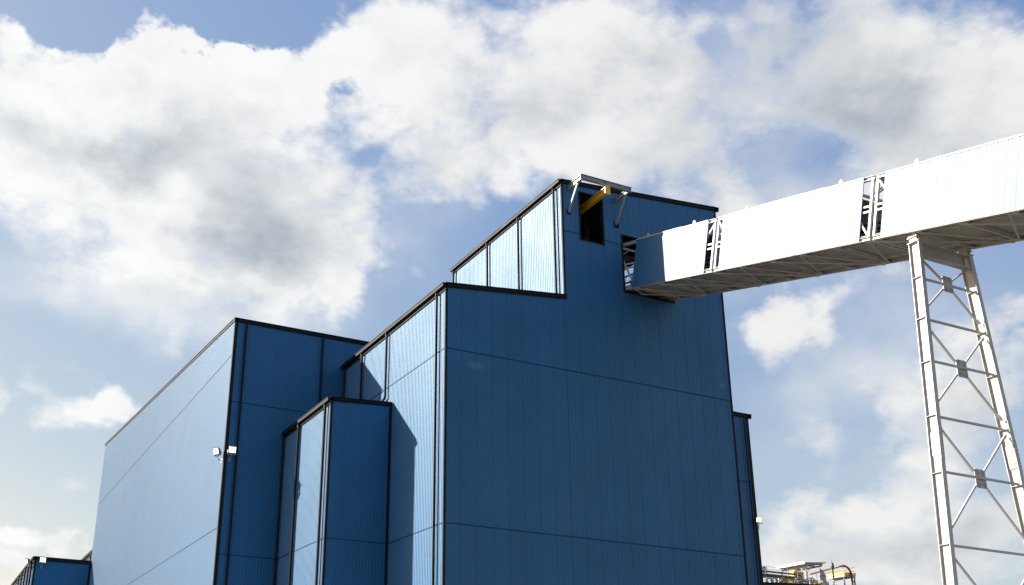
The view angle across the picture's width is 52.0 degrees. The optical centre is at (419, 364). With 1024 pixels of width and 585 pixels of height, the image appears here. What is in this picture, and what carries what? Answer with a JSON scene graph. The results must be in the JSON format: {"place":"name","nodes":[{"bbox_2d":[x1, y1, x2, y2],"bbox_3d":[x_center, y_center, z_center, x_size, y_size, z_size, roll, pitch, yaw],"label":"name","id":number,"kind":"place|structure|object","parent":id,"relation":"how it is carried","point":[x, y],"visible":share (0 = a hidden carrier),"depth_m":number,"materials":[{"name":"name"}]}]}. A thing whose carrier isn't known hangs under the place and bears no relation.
{"place":"outdoors","nodes":[
{"label":"outdoors","id":0,"kind":"place"},
{"bbox_2d":[89,317,368,584],"bbox_3d":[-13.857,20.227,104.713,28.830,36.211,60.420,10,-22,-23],"label":"hall building","id":1,"kind":"structure","parent":0,"point":[179,503],"depth_m":79.68,"materials":[{"name":"blue metal"}]},
{"bbox_2d":[214,447,221,462],"bbox_3d":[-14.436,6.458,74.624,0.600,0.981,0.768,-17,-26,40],"label":"floodlight","id":2,"kind":"object","parent":1,"relation":"attached to","point":[217,451],"visible":1,"depth_m":74.54,"materials":[{"name":"metal"}]},
{"bbox_2d":[227,446,236,461],"bbox_3d":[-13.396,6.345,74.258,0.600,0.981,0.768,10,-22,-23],"label":"floodlight","id":3,"kind":"object","parent":1,"relation":"attached to","point":[232,450],"visible":1,"depth_m":74.19,"materials":[{"name":"metal"}]},
{"bbox_2d":[0,0,1023,584],"label":"sky","id":4,"kind":"structure","parent":0,"point":[172,172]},
{"bbox_2d":[733,411,763,584],"bbox_3d":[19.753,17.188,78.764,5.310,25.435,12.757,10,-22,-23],"label":"annex building","id":5,"kind":"structure","parent":0,"point":[749,514],"depth_m":76.30,"materials":[{"name":"blue metal"}]},
{"bbox_2d":[755,517,761,528],"bbox_3d":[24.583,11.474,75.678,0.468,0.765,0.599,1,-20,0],"label":"floodlight","id":6,"kind":"object","parent":5,"relation":"attached to","point":[758,520],"visible":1,"depth_m":75.62,"materials":[{"name":"metal"}]},
{"bbox_2d":[763,582,820,584],"bbox_3d":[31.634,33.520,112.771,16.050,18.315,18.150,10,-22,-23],"label":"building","id":7,"kind":"structure","parent":0,"point":[769,583],"depth_m":109.12,"materials":[{"name":"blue metal"}]},
{"bbox_2d":[830,559,833,577],"bbox_3d":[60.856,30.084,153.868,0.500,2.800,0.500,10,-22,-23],"label":"vent stack","id":8,"kind":"object","parent":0,"point":[832,566],"visible":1,"depth_m":153.74,"materials":[{"name":"green paint"}]},
{"label":"ground","id":9,"kind":"structure","parent":0,"visible":0},
{"bbox_2d":[11,556,91,584],"bbox_3d":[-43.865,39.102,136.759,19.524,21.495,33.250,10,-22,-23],"label":"building","id":10,"kind":"structure","parent":9,"relation":"on","point":[58,571],"depth_m":123.47,"materials":[{"name":"blue metal"}]},
{"bbox_2d":[39,557,46,568],"bbox_3d":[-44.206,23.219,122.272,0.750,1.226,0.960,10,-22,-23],"label":"floodlight","id":11,"kind":"object","parent":10,"relation":"attached to","point":[42,559],"visible":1,"depth_m":122.20,"materials":[{"name":"metal"}]},
{"bbox_2d":[81,550,91,560],"bbox_3d":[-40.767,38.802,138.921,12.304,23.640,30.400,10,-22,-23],"label":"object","id":12,"kind":"structure","parent":9,"relation":"on","point":[88,556],"depth_m":133.06,"materials":[{"name":"white metal"}]},
{"bbox_2d":[273,396,391,584],"bbox_3d":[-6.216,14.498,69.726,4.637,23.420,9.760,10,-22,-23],"label":"annex building","id":13,"kind":"structure","parent":9,"relation":"on","point":[333,517],"depth_m":68.28,"materials":[{"name":"blue metal"}]},
{"bbox_2d":[340,178,748,584],"bbox_3d":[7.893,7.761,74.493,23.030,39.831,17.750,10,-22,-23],"label":"stepped building","id":14,"kind":"structure","parent":9,"relation":"on","point":[546,384],"depth_m":67.49,"materials":[{"name":"blue metal"}]},
{"bbox_2d":[567,174,631,226],"bbox_3d":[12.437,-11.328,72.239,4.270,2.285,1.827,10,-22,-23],"label":"hoist frame","id":15,"kind":"object","parent":14,"relation":"attached to","point":[626,190],"visible":1,"depth_m":72.00,"materials":[{"name":"metal"}]},
{"bbox_2d":[580,185,609,213],"bbox_3d":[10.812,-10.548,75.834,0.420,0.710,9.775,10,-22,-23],"label":"hoist beam","id":16,"kind":"structure","parent":15,"relation":"attached to","point":[595,198],"depth_m":72.88,"materials":[{"name":"yellow metal"}]},
{"bbox_2d":[762,566,828,583],"bbox_3d":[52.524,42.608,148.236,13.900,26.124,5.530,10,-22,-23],"label":"pipe rack","id":17,"kind":"object","parent":9,"relation":"on","point":[787,574],"visible":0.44,"depth_m":149.85,"materials":[{"name":"metal"}]},
{"bbox_2d":[763,573,799,583],"bbox_3d":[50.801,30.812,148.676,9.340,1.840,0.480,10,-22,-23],"label":"process pipe","id":18,"kind":"object","parent":17,"relation":"on","point":[780,576],"visible":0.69,"depth_m":149.02,"materials":[{"name":"silver metal"}]},
{"bbox_2d":[762,570,801,580],"bbox_3d":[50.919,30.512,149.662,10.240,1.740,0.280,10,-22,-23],"label":"process pipe","id":19,"kind":"object","parent":17,"relation":"on","point":[783,573],"visible":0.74,"depth_m":150.40,"materials":[{"name":"silver metal"}]},
{"bbox_2d":[763,577,816,582],"bbox_3d":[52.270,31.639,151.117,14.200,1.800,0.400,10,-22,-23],"label":"process pipe","id":20,"kind":"object","parent":17,"relation":"on","point":[794,580],"visible":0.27,"depth_m":152.87,"materials":[{"name":"silver metal"}]},
{"bbox_2d":[789,571,803,581],"bbox_3d":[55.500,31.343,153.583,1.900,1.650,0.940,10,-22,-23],"label":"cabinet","id":21,"kind":"object","parent":17,"relation":"on","point":[802,574],"visible":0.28,"depth_m":153.34,"materials":[{"name":"yellow metal"}]},
{"bbox_2d":[776,561,825,580],"bbox_3d":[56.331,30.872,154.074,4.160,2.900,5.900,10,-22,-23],"label":"canopy","id":22,"kind":"object","parent":17,"relation":"on","point":[804,565],"visible":0.84,"depth_m":153.00,"materials":[{"name":"white metal"}]},
{"bbox_2d":[820,570,826,584],"bbox_3d":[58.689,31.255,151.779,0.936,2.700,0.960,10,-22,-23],"label":"process vessel","id":23,"kind":"object","parent":17,"relation":"on","point":[823,580],"visible":1,"depth_m":151.51,"materials":[{"name":"white metal"}]},
{"bbox_2d":[810,565,853,584],"bbox_3d":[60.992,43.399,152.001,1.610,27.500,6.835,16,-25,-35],"label":"process pipe","id":24,"kind":"object","parent":9,"relation":"on","point":[845,566],"visible":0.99,"depth_m":154.22,"materials":[{"name":"silver metal"}]},
{"bbox_2d":[826,567,855,584],"bbox_3d":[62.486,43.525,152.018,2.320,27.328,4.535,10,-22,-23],"label":"access platform","id":25,"kind":"structure","parent":9,"relation":"on","point":[843,576],"depth_m":155.10,"materials":[{"name":"yellow paint"}]},
{"bbox_2d":[907,233,1023,584],"bbox_3d":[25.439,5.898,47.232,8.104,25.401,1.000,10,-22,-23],"label":"trestle tower","id":26,"kind":"structure","parent":9,"relation":"on","point":[920,253],"depth_m":48.91,"materials":[{"name":"white metal"}]},
{"bbox_2d":[623,133,1023,300],"bbox_3d":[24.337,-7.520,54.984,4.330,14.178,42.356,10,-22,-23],"label":"conveyor gallery","id":27,"kind":"object","parent":26,"relation":"on","point":[971,198],"visible":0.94,"depth_m":55.54,"materials":[{"name":"metal"}]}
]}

